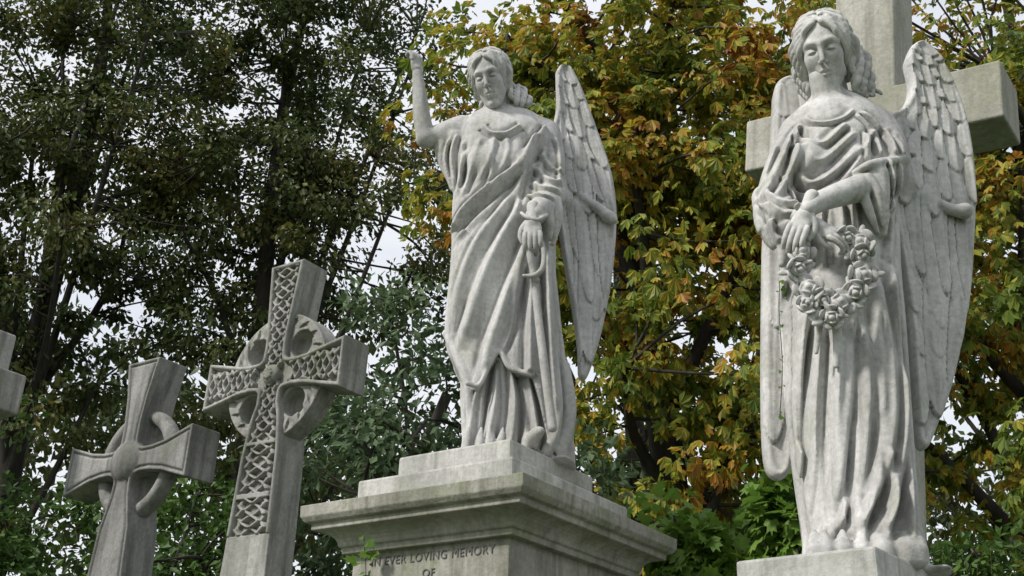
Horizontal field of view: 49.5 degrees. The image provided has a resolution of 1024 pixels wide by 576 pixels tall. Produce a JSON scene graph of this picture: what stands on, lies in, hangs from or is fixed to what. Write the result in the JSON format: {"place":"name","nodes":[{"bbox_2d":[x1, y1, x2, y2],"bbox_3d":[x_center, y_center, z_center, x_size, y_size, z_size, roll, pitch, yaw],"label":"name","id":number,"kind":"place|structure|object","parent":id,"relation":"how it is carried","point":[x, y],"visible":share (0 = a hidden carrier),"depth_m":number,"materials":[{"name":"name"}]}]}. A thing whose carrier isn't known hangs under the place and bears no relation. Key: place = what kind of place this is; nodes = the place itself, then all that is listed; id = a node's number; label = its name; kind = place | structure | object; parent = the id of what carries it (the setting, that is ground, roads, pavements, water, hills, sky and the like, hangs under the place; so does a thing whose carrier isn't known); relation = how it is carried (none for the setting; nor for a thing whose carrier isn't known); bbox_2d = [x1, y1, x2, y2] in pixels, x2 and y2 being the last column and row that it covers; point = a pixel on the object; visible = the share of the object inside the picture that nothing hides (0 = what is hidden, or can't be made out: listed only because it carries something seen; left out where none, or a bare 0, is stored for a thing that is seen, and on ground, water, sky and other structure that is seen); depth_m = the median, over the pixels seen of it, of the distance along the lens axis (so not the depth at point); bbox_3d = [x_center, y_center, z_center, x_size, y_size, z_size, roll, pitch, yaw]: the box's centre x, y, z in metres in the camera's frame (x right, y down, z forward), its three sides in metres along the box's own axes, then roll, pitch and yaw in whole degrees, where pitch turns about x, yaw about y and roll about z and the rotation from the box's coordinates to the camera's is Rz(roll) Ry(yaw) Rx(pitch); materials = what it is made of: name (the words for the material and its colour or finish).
{"place":"outdoors","nodes":[
{"label":"outdoors","id":0,"kind":"place"},
{"bbox_2d":[0,0,1023,575],"label":"sky","id":1,"kind":"structure","parent":0,"point":[390,245],"materials":[{"name":"white"}]},
{"bbox_2d":[925,522,991,575],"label":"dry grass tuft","id":2,"kind":"object","parent":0,"point":[951,558],"visible":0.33,"depth_m":3.27,"materials":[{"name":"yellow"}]},
{"label":"ground","id":3,"kind":"structure","parent":0,"visible":0},
{"bbox_2d":[0,330,25,418],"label":"stone cross","id":4,"kind":"object","parent":3,"relation":"on","point":[12,384],"visible":1,"depth_m":5.03,"materials":[{"name":"grey stone"}]},
{"bbox_2d":[0,393,87,575],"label":"laurel bush","id":5,"kind":"object","parent":3,"relation":"on","point":[12,556],"visible":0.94,"depth_m":9.09,"materials":[{"name":"green plant"}]},
{"bbox_2d":[0,0,267,566],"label":"oak tree","id":6,"kind":"object","parent":3,"relation":"on","point":[75,165],"visible":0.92,"depth_m":18.86,"materials":[{"name":"green plant"}]},
{"bbox_2d":[63,357,219,575],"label":"celtic cross","id":7,"kind":"object","parent":3,"relation":"on","point":[140,466],"visible":1,"depth_m":4.79,"materials":[{"name":"stone"}]},
{"bbox_2d":[40,470,321,575],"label":"laurel bush","id":8,"kind":"object","parent":3,"relation":"on","point":[193,562],"visible":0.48,"depth_m":9.25,"materials":[{"name":"green plant"}]},
{"bbox_2d":[203,259,368,575],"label":"celtic cross","id":9,"kind":"object","parent":3,"relation":"on","point":[284,381],"visible":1,"depth_m":4.60,"materials":[{"name":"grey stone"}]},
{"bbox_2d":[105,0,477,560],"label":"oak tree","id":10,"kind":"object","parent":3,"relation":"on","point":[288,211],"visible":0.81,"depth_m":19.82,"materials":[{"name":"green plant"}]},
{"bbox_2d":[226,267,651,575],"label":"elder tree","id":11,"kind":"object","parent":3,"relation":"on","point":[333,427],"visible":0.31,"depth_m":9.21,"materials":[{"name":"green plant"}]},
{"bbox_2d":[300,439,676,575],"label":"inscribed pedestal","id":12,"kind":"object","parent":3,"relation":"on","point":[508,507],"visible":1,"depth_m":3.38,"materials":[{"name":"stone"}]},
{"bbox_2d":[342,535,378,575],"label":"ivy creeper","id":13,"kind":"object","parent":12,"relation":"attached to","point":[369,543],"visible":1,"depth_m":3.41,"materials":[{"name":"green plant"}]},
{"bbox_2d":[405,46,617,469],"bbox_3d":[-0.021,-0.165,4.159,0.822,1.772,0.508,-1,-25,7],"label":"angel statue","id":14,"kind":"object","parent":12,"relation":"on","point":[527,187],"visible":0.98,"depth_m":4.04,"materials":[{"name":"stone"}]},
{"bbox_2d":[8,223,1016,575],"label":"distant trees","id":15,"kind":"object","parent":3,"relation":"on","point":[120,405],"visible":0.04,"depth_m":26.79,"materials":[{"name":"green plant"}]},
{"bbox_2d":[364,117,770,575],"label":"lime tree","id":16,"kind":"object","parent":3,"relation":"on","point":[631,454],"visible":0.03,"depth_m":20.53,"materials":[{"name":"green plant"}]},
{"bbox_2d":[376,0,998,575],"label":"horse chestnut tree","id":17,"kind":"object","parent":3,"relation":"on","point":[666,168],"visible":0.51,"depth_m":12.44,"materials":[{"name":"green plant"}]},
{"bbox_2d":[627,479,760,575],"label":"sycamore sapling","id":18,"kind":"object","parent":3,"relation":"on","point":[706,546],"visible":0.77,"depth_m":3.96,"materials":[{"name":"green plant"}]},
{"bbox_2d":[730,463,801,574],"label":"sycamore sapling","id":19,"kind":"object","parent":3,"relation":"on","point":[773,511],"visible":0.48,"depth_m":3.87,"materials":[{"name":"green plant"}]},
{"bbox_2d":[737,546,929,575],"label":"statue pedestal","id":20,"kind":"object","parent":3,"relation":"on","point":[869,561],"visible":1,"depth_m":2.69,"materials":[{"name":"stone"}]},
{"bbox_2d":[752,8,976,575],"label":"angel statue","id":21,"kind":"object","parent":20,"relation":"on","point":[863,213],"visible":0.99,"depth_m":3.25,"materials":[{"name":"grey stone"}]},
{"bbox_2d":[774,280,786,419],"bbox_3d":[0.768,0.173,3.172,0.056,0.427,0.045,-19,-32,38],"label":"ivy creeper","id":22,"kind":"object","parent":21,"relation":"attached to","point":[781,417],"visible":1,"depth_m":3.17,"materials":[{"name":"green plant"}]},
{"bbox_2d":[723,0,1023,572],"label":"horse chestnut tree","id":23,"kind":"object","parent":3,"relation":"on","point":[999,208],"visible":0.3,"depth_m":12.54,"materials":[{"name":"green plant"}]},
{"bbox_2d":[745,0,1019,542],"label":"stone cross","id":24,"kind":"object","parent":3,"relation":"on","point":[882,30],"visible":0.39,"depth_m":5.04,"materials":[{"name":"grey stone"}]},
{"bbox_2d":[926,51,1023,575],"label":"lime tree","id":25,"kind":"object","parent":3,"relation":"on","point":[944,517],"visible":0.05,"depth_m":20.28,"materials":[{"name":"green plant"}]},
{"bbox_2d":[929,518,1023,575],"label":"laurel bush","id":26,"kind":"object","parent":3,"relation":"on","point":[984,563],"visible":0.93,"depth_m":5.54,"materials":[{"name":"green plant"}]}
]}

